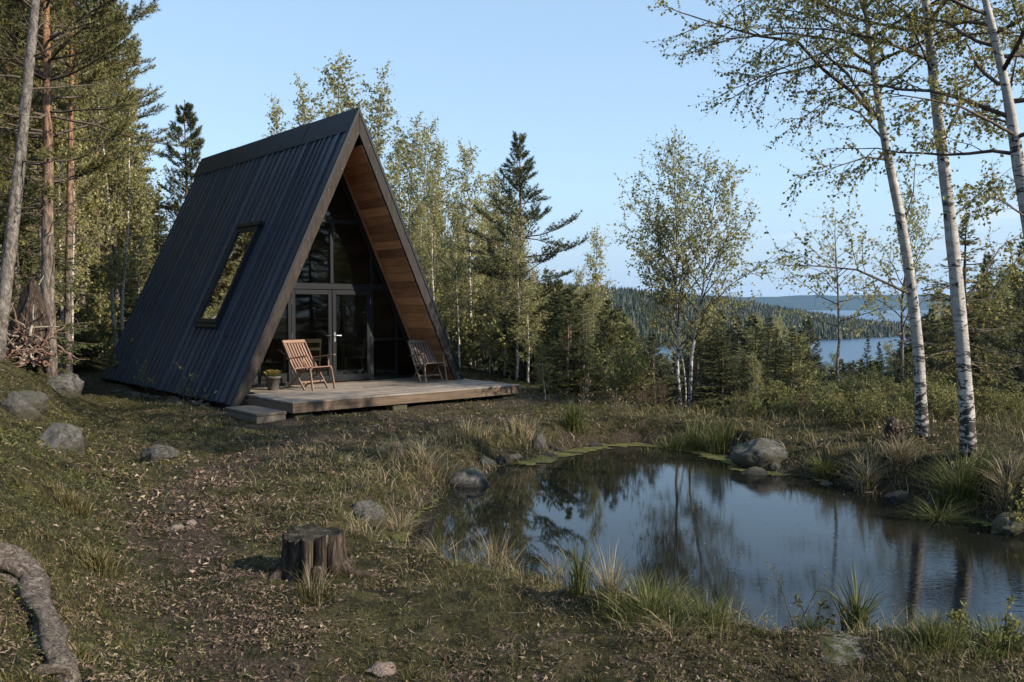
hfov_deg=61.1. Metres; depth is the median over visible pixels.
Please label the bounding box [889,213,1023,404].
spruce tree
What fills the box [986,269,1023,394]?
spruce tree
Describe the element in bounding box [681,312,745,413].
spruce tree
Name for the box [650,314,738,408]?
pine tree
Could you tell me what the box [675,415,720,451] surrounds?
grass tuft
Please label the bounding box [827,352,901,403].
shrub
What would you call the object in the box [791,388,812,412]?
shrub
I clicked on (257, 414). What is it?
step
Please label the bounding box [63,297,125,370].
shrub
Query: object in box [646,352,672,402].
spruce tree
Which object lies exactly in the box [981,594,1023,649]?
weed
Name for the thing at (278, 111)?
birch tree
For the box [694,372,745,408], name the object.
shrub
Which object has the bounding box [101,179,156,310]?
pine tree
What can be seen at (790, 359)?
birch tree
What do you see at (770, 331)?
spruce tree
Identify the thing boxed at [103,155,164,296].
pine tree
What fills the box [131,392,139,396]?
stone
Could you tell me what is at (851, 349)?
lake
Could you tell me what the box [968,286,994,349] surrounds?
spruce tree
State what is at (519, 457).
boulder
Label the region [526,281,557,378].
spruce tree
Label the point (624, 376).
shrub
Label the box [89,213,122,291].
birch tree
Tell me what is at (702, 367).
pine tree
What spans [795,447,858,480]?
grass tuft
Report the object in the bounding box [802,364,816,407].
sapling
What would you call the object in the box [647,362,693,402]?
pine tree
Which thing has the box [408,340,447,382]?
deck chair
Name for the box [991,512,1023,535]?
boulder
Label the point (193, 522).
boulder
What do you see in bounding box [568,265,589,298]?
birch tree
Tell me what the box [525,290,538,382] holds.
spruce tree
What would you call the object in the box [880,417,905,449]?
snag
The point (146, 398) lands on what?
stone
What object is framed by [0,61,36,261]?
birch tree
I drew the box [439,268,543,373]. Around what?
shrub
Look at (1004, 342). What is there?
pine tree
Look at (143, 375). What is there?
sapling
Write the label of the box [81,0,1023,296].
sky
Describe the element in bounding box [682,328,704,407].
spruce tree
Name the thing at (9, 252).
pine tree
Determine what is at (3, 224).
birch tree
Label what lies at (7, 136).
pine tree
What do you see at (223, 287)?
roof window
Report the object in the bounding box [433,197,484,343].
birch tree
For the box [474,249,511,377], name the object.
spruce tree
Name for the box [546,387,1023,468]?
crest grass
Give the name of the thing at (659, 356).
pine tree
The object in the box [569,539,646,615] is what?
grass tuft
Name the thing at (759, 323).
birch tree
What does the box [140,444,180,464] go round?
boulder
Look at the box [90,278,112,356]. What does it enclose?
sapling
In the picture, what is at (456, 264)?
birch tree
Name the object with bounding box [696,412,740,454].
grass tuft
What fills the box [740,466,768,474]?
boulder
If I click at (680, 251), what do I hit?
birch tree
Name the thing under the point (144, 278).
spruce tree
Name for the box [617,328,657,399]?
spruce tree
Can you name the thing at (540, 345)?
sapling
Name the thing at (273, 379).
flower pot
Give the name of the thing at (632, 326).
birch tree
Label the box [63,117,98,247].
birch tree
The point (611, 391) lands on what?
shrub
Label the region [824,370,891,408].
shrub
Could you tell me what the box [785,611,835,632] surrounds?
grass tuft
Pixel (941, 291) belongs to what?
birch tree
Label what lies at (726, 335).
pine tree
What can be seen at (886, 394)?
shrub
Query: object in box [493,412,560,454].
grass tuft
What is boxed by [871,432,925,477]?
grass tuft
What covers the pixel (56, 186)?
birch tree
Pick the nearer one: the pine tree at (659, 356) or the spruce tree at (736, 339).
the pine tree at (659, 356)
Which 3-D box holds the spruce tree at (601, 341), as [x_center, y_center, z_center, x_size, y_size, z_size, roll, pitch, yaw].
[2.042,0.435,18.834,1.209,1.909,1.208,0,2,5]
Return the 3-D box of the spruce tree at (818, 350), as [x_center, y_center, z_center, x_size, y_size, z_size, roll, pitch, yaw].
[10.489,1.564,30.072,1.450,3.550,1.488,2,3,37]
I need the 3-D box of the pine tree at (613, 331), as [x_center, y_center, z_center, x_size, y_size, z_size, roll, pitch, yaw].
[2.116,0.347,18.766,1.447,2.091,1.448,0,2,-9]
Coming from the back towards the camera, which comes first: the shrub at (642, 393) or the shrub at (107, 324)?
the shrub at (107, 324)
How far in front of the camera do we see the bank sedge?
7.57 m
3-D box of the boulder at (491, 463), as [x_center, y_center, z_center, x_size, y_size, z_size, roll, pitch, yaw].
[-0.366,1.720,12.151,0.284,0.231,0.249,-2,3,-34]
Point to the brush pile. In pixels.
(28, 345)
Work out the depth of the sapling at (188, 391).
16.91 m
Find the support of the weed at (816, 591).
on the ground at (432, 634)
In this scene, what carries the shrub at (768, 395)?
on the ground at (432, 634)
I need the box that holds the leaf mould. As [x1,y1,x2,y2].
[0,364,1023,681]
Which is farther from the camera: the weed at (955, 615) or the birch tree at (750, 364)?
the birch tree at (750, 364)
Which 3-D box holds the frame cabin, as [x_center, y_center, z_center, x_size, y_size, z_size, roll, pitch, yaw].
[-5.668,-1.778,20.294,5.391,5.972,8.108,-2,3,-41]
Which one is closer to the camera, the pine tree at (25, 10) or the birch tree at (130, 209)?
the pine tree at (25, 10)
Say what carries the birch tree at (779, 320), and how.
on the ground at (432, 634)
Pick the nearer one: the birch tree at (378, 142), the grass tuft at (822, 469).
the grass tuft at (822, 469)
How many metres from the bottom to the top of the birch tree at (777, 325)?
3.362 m
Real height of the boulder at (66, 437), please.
0.625 m
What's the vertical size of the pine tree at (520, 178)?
7.005 m
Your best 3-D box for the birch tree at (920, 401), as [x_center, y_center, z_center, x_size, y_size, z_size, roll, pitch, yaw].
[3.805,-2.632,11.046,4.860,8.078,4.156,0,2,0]
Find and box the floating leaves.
[416,446,1015,627]
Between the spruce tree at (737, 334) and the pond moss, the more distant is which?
the spruce tree at (737, 334)
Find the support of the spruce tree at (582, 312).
on the ground at (432, 634)
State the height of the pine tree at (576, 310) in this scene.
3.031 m
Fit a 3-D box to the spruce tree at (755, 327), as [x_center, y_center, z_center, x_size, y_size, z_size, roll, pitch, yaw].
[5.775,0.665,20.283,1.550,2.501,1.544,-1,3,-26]
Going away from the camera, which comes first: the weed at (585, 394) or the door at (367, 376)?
the weed at (585, 394)
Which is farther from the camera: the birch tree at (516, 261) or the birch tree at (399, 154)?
the birch tree at (399, 154)
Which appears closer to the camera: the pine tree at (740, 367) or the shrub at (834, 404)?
the shrub at (834, 404)
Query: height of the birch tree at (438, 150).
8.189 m
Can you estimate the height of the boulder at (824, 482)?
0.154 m
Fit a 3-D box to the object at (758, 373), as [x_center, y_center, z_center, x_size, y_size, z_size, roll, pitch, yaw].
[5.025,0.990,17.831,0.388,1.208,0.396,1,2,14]
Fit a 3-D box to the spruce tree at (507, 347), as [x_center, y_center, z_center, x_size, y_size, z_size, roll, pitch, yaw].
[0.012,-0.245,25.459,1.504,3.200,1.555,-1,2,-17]
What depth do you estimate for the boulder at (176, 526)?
7.61 m
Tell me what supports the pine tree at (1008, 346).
on the ground at (432, 634)
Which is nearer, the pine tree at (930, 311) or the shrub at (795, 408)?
the shrub at (795, 408)
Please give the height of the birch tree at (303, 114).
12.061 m
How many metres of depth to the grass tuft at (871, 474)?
10.52 m
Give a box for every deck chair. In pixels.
[282,339,335,390]
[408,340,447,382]
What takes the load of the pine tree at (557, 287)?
on the ground at (432, 634)
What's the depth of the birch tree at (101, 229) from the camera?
33.86 m
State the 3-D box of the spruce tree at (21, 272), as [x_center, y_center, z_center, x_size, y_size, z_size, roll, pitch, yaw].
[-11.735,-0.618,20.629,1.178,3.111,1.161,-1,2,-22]
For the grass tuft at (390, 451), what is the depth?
10.93 m
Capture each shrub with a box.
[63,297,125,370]
[73,305,117,371]
[87,297,126,351]
[93,301,118,352]
[96,302,130,338]
[432,286,485,363]
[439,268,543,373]
[464,268,612,383]
[524,354,560,380]
[573,335,660,398]
[596,379,625,397]
[620,381,655,404]
[628,377,658,402]
[638,361,683,405]
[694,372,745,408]
[724,378,762,418]
[724,389,767,418]
[753,378,789,411]
[756,377,809,410]
[765,390,800,417]
[783,398,802,416]
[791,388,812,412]
[803,374,850,408]
[807,384,848,416]
[810,371,867,407]
[815,380,865,423]
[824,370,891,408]
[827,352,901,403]
[831,362,905,410]
[844,381,889,417]
[852,371,914,426]
[869,366,912,406]
[888,393,913,409]
[896,364,956,408]
[900,368,955,414]
[907,358,1006,409]
[929,379,980,421]
[973,374,1018,416]
[974,400,995,414]
[992,384,1023,416]
[994,385,1023,412]
[1016,396,1023,415]
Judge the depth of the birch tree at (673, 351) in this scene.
23.90 m
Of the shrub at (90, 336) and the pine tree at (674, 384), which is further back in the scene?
the shrub at (90, 336)
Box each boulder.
[0,391,41,421]
[18,390,48,412]
[35,422,84,455]
[46,372,84,398]
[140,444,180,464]
[169,524,183,529]
[186,519,196,526]
[352,500,386,529]
[366,662,395,677]
[384,442,402,457]
[447,465,489,487]
[479,455,496,467]
[497,453,505,464]
[507,453,522,461]
[533,434,547,451]
[541,452,558,456]
[588,442,602,446]
[730,437,788,469]
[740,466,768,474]
[769,462,779,471]
[819,480,833,484]
[850,479,872,491]
[881,490,913,501]
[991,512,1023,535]
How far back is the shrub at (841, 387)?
14.88 m
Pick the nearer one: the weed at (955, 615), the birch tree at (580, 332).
the weed at (955, 615)
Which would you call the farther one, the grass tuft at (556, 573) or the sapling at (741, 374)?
the sapling at (741, 374)
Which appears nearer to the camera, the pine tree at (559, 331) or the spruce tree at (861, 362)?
the pine tree at (559, 331)
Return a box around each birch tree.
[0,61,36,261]
[0,77,19,282]
[0,105,26,309]
[20,94,64,280]
[21,48,102,373]
[21,98,116,372]
[21,154,64,312]
[61,22,167,347]
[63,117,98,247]
[86,81,159,333]
[89,126,121,289]
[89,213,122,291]
[117,164,156,310]
[262,92,292,136]
[288,73,328,127]
[310,51,390,177]
[334,84,369,119]
[357,59,411,229]
[382,116,426,232]
[389,111,434,280]
[403,115,452,281]
[406,131,480,332]
[407,191,439,296]
[413,162,460,321]
[422,217,453,309]
[424,215,457,306]
[430,136,495,367]
[432,190,479,368]
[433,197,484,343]
[434,247,474,344]
[439,246,455,332]
[455,196,493,363]
[462,221,486,290]
[463,167,510,352]
[465,258,486,365]
[470,187,513,372]
[473,176,530,375]
[475,212,505,370]
[477,290,497,372]
[480,277,500,373]
[490,217,535,341]
[496,200,546,380]
[507,291,524,378]
[508,281,549,382]
[509,249,539,304]
[522,282,553,363]
[526,264,542,333]
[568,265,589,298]
[577,298,593,381]
[581,223,622,321]
[581,285,605,390]
[606,125,741,407]
[609,141,810,409]
[622,317,648,381]
[626,203,733,407]
[643,0,1022,438]
[657,330,687,373]
[657,358,683,405]
[693,299,716,378]
[699,365,708,407]
[718,0,1023,457]
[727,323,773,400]
[740,351,773,403]
[742,310,783,385]
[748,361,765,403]
[762,318,781,384]
[770,319,783,350]
[772,308,787,368]
[776,330,797,391]
[779,325,789,364]
[781,330,819,402]
[789,0,1023,329]
[809,363,830,406]
[824,351,840,384]
[870,341,908,396]
[928,280,951,335]
[930,313,955,364]
[938,292,954,361]
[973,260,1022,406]
[975,295,1004,384]
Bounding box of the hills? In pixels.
[695,294,992,309]
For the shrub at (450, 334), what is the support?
on the ground at (432, 634)
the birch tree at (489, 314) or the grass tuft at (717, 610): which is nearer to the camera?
the grass tuft at (717, 610)
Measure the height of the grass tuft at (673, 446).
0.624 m
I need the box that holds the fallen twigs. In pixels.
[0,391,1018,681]
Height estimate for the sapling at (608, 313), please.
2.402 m
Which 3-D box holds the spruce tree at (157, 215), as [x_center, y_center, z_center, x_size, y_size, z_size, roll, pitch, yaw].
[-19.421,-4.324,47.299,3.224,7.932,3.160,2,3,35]
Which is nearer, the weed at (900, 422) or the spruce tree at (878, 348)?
the weed at (900, 422)
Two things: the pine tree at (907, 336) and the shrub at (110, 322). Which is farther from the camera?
the shrub at (110, 322)
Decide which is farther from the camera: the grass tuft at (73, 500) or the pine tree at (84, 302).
the pine tree at (84, 302)
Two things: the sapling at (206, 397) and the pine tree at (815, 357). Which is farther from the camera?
the pine tree at (815, 357)
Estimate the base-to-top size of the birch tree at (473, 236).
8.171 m
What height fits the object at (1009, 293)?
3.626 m
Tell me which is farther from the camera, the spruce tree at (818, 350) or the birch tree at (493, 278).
the spruce tree at (818, 350)
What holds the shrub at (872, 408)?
on the ground at (432, 634)
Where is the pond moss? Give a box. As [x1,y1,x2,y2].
[392,442,1023,540]
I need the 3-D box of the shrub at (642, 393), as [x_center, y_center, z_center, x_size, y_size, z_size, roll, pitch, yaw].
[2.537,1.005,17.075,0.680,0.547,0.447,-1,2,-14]
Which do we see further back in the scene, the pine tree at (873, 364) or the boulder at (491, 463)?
the pine tree at (873, 364)
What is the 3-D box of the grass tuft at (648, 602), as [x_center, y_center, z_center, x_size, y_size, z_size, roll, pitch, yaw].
[0.903,1.608,5.466,1.124,0.395,0.932,0,2,0]
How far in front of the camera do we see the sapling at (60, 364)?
21.59 m
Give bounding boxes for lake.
[646,310,939,374]
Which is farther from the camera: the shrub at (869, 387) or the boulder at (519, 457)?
the shrub at (869, 387)
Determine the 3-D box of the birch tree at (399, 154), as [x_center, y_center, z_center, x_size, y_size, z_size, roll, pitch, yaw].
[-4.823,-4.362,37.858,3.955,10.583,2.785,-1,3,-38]
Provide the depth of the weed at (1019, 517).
8.55 m
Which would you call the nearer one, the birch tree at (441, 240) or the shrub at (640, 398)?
the shrub at (640, 398)
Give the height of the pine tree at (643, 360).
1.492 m
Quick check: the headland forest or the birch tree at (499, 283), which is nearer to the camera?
the birch tree at (499, 283)
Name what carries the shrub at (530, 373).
on the ground at (432, 634)
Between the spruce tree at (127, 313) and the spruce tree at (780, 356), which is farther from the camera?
the spruce tree at (127, 313)
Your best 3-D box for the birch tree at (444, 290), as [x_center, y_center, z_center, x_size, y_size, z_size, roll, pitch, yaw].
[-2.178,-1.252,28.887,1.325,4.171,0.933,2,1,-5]
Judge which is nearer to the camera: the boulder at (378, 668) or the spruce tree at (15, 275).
the boulder at (378, 668)
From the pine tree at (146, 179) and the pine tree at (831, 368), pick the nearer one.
the pine tree at (831, 368)
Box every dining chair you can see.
[297,339,321,376]
[344,336,365,374]
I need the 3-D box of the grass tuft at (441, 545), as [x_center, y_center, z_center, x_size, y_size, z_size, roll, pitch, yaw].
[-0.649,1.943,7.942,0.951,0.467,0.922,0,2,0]
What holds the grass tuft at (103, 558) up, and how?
on the ground at (432, 634)
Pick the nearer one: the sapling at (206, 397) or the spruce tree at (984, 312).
the sapling at (206, 397)
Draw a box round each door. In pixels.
[291,289,331,383]
[332,290,370,381]
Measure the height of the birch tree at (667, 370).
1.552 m
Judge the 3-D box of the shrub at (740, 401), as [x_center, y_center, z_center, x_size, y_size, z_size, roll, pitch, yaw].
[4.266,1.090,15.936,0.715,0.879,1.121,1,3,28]
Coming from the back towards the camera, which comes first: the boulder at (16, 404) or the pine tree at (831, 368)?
the pine tree at (831, 368)
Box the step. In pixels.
[225,405,286,423]
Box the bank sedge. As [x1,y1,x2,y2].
[328,415,1006,635]
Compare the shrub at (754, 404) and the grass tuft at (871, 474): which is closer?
the grass tuft at (871, 474)
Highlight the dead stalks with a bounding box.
[0,361,1021,681]
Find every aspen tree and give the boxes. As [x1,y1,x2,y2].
[775,199,907,389]
[845,180,950,403]
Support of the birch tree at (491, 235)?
on the ground at (432, 634)
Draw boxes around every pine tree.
[0,0,74,244]
[0,0,80,314]
[0,0,133,361]
[0,0,195,377]
[0,1,29,248]
[0,11,39,237]
[4,64,120,369]
[4,136,66,282]
[8,0,121,371]
[10,0,83,280]
[25,0,147,371]
[26,8,124,256]
[26,119,106,285]
[50,5,121,361]
[76,0,133,356]
[77,56,155,313]
[83,0,149,309]
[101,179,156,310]
[102,0,168,285]
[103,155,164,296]
[109,153,165,297]
[125,209,157,294]
[126,100,204,280]
[455,131,588,380]
[461,287,490,370]
[524,299,575,381]
[529,298,603,392]
[532,287,594,383]
[544,293,590,388]
[546,281,563,310]
[571,292,619,389]
[573,309,640,397]
[578,308,655,397]
[594,299,623,375]
[619,351,662,400]
[628,333,688,406]
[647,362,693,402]
[647,367,683,406]
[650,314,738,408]
[659,368,698,404]
[667,357,695,397]
[682,332,736,402]
[703,345,767,408]
[723,328,736,383]
[731,313,773,385]
[779,330,823,391]
[793,356,829,409]
[794,318,828,400]
[822,359,859,392]
[827,367,835,382]
[855,360,876,396]
[872,361,887,383]
[882,318,954,397]
[894,348,953,396]
[910,308,952,387]
[950,295,1004,389]
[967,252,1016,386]
[972,240,1023,399]
[975,296,1022,389]
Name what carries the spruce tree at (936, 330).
on the ground at (432, 634)
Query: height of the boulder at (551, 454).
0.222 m
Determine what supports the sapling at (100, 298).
on the ground at (432, 634)
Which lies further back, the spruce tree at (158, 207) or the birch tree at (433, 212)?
the spruce tree at (158, 207)
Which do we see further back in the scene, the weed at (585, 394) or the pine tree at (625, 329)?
the pine tree at (625, 329)
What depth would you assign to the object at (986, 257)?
21.98 m
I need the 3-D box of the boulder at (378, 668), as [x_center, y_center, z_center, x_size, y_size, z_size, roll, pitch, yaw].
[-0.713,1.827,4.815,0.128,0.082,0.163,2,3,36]
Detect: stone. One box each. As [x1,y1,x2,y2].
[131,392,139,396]
[144,395,153,400]
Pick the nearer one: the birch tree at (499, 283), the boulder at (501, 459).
the boulder at (501, 459)
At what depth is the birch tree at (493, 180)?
32.07 m
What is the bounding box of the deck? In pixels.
[247,377,519,418]
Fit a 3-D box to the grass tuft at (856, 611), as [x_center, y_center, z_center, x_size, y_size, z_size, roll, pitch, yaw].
[2.330,1.800,5.983,0.645,0.588,0.636,1,3,31]
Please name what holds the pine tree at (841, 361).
on the ground at (432, 634)
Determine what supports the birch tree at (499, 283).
on the ground at (432, 634)
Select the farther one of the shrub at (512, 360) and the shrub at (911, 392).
the shrub at (512, 360)
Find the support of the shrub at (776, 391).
on the ground at (432, 634)
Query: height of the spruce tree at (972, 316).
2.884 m
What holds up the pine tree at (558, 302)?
on the ground at (432, 634)
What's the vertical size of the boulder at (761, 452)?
0.579 m
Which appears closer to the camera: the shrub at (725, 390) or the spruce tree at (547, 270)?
the shrub at (725, 390)
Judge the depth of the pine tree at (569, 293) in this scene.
22.04 m
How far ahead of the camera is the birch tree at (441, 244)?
29.73 m
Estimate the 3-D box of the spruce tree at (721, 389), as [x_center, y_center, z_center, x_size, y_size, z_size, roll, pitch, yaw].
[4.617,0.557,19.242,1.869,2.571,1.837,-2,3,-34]
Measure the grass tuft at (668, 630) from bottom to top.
0.229 m
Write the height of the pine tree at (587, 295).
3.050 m
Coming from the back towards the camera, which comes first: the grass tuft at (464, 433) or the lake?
the lake
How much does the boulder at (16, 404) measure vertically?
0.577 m
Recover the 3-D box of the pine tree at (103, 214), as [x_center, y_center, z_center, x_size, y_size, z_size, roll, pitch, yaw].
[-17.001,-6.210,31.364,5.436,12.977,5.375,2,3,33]
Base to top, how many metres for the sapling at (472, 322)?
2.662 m
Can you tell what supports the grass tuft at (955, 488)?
on the ground at (432, 634)
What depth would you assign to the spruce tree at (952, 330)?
20.63 m
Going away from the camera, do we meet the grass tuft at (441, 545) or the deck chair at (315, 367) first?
the grass tuft at (441, 545)
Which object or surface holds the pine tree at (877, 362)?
on the ground at (432, 634)
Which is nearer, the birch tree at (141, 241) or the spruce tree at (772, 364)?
the spruce tree at (772, 364)
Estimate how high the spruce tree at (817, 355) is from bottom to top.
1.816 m
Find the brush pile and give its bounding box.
[5,275,84,368]
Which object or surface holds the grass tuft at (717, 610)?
on the ground at (432, 634)
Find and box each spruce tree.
[0,115,107,375]
[0,257,21,326]
[10,253,28,314]
[62,236,105,370]
[98,192,155,366]
[124,203,156,307]
[140,182,169,269]
[151,191,166,238]
[448,254,484,369]
[454,264,485,369]
[464,234,486,367]
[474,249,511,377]
[488,281,526,377]
[522,292,579,389]
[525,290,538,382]
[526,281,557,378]
[531,307,592,394]
[538,265,552,323]
[553,291,618,394]
[577,311,626,394]
[580,318,625,398]
[589,302,609,387]
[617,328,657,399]
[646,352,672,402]
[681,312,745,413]
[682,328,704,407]
[686,309,753,413]
[694,322,746,410]
[724,312,747,385]
[728,319,744,409]
[729,316,777,410]
[735,323,750,396]
[746,329,796,408]
[750,316,793,406]
[751,346,765,406]
[759,350,783,386]
[766,326,813,409]
[772,339,796,402]
[806,354,829,403]
[813,338,825,375]
[844,360,860,405]
[856,357,865,380]
[861,333,872,368]
[876,342,885,371]
[884,351,904,387]
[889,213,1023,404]
[896,313,951,392]
[913,320,956,387]
[931,311,972,391]
[944,303,986,384]
[948,313,994,394]
[955,306,996,392]
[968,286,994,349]
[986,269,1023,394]
[987,281,1023,407]
[1003,338,1022,398]
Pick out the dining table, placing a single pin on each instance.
(317, 345)
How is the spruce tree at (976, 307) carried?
on the ground at (432, 634)
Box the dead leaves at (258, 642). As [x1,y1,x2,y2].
[0,362,1022,681]
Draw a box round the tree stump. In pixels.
[267,524,381,584]
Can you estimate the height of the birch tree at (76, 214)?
7.015 m
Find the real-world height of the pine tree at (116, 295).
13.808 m
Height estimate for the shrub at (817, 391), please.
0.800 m
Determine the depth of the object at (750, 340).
21.41 m
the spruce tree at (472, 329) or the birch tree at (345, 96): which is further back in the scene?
the birch tree at (345, 96)
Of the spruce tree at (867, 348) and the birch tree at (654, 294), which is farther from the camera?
the spruce tree at (867, 348)
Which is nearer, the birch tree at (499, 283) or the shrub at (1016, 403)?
the shrub at (1016, 403)
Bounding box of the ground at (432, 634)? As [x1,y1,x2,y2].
[0,302,1023,681]
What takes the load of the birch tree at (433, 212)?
on the ground at (432, 634)
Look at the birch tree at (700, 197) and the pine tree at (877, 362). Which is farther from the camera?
the pine tree at (877, 362)
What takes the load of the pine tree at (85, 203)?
on the ground at (432, 634)
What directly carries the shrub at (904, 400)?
on the ground at (432, 634)
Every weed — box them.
[579,379,592,407]
[604,388,641,419]
[765,561,838,631]
[791,594,847,626]
[877,417,911,452]
[939,600,973,648]
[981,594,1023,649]
[1006,476,1023,523]
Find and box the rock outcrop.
[814,631,864,665]
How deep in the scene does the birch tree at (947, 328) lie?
21.13 m
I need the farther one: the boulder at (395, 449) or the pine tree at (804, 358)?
the pine tree at (804, 358)
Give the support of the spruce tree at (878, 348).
on the ground at (432, 634)
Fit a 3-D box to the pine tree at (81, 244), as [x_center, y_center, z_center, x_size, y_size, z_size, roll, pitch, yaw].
[-12.450,-3.251,23.416,3.272,8.540,3.316,-1,3,-30]
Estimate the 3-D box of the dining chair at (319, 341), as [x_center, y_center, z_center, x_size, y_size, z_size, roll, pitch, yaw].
[-4.413,0.398,18.845,0.434,0.902,0.507,-1,3,-30]
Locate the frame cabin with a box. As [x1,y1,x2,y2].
[101,107,463,406]
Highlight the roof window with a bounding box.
[193,220,264,328]
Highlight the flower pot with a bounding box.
[264,369,281,389]
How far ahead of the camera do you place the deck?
16.28 m
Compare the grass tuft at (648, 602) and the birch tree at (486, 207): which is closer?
the grass tuft at (648, 602)
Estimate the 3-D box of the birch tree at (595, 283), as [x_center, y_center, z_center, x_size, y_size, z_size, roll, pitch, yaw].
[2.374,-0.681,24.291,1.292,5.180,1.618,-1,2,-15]
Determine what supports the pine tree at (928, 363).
on the ground at (432, 634)
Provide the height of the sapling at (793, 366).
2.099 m
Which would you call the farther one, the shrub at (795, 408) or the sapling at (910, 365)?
the sapling at (910, 365)
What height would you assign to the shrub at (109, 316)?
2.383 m
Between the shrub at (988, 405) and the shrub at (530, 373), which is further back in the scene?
the shrub at (530, 373)
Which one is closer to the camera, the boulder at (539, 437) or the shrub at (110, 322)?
the boulder at (539, 437)
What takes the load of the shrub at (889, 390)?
on the ground at (432, 634)
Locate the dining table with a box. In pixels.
[280,343,346,376]
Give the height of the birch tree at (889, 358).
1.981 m
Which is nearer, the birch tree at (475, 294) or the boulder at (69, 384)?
the boulder at (69, 384)
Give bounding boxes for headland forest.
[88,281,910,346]
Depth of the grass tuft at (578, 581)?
5.85 m
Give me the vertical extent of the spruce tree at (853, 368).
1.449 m
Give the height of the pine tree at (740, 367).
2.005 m
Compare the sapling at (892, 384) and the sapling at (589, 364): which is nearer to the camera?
the sapling at (589, 364)
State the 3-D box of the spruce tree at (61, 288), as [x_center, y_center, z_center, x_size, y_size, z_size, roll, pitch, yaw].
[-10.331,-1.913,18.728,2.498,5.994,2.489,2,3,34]
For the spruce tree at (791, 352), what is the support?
on the ground at (432, 634)
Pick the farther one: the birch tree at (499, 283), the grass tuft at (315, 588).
the birch tree at (499, 283)
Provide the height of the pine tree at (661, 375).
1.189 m
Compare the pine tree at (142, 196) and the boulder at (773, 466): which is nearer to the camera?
the boulder at (773, 466)
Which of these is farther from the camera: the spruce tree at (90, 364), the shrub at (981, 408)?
the spruce tree at (90, 364)
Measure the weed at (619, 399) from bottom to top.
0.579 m
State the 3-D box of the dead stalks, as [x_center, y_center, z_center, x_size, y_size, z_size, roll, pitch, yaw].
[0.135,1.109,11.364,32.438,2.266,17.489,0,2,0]
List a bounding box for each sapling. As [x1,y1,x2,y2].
[56,319,62,366]
[87,261,110,357]
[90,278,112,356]
[97,336,133,381]
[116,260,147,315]
[133,353,154,394]
[175,362,198,401]
[202,387,217,404]
[461,297,480,368]
[532,339,552,398]
[580,351,597,396]
[589,306,638,376]
[616,330,644,375]
[729,356,749,408]
[762,328,822,400]
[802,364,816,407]
[886,374,897,404]
[893,348,913,402]
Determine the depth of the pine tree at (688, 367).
23.42 m
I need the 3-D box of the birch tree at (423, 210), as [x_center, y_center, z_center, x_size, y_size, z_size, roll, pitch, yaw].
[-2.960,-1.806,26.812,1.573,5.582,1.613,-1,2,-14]
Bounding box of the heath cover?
[0,356,1023,681]
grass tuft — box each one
[35,476,109,522]
[55,538,139,584]
[67,640,108,664]
[277,558,349,611]
[376,501,438,535]
[378,429,403,459]
[378,429,485,488]
[411,529,468,553]
[423,412,504,456]
[459,523,544,570]
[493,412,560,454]
[543,542,572,575]
[555,397,590,438]
[556,533,601,598]
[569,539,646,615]
[580,563,736,639]
[606,603,741,655]
[652,429,696,452]
[654,585,752,642]
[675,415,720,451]
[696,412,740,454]
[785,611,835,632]
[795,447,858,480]
[808,561,897,633]
[834,445,898,492]
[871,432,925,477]
[872,604,999,668]
[881,490,987,526]
[891,436,1019,514]
[917,606,1023,668]
[958,448,1023,513]
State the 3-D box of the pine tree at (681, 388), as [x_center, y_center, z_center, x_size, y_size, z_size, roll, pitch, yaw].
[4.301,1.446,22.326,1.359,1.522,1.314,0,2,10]
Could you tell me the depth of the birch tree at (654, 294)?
16.88 m
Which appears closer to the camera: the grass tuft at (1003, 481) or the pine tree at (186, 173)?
the grass tuft at (1003, 481)
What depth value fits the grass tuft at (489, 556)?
7.46 m
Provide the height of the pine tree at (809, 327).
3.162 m
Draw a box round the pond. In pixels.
[387,446,1023,637]
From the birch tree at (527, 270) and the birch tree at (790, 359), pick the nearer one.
the birch tree at (790, 359)
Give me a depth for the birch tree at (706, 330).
22.51 m
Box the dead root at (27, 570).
[0,542,81,681]
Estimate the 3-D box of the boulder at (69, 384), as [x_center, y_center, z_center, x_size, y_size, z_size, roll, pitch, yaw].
[-8.106,0.924,15.723,0.504,0.704,0.680,2,3,44]
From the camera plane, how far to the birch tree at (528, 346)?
21.62 m
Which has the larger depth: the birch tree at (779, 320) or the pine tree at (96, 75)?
the birch tree at (779, 320)
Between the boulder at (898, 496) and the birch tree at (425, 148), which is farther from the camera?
the birch tree at (425, 148)
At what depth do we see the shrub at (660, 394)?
16.91 m
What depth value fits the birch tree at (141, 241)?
24.24 m
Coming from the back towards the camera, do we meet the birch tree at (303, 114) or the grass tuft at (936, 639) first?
the birch tree at (303, 114)
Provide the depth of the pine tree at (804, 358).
23.99 m

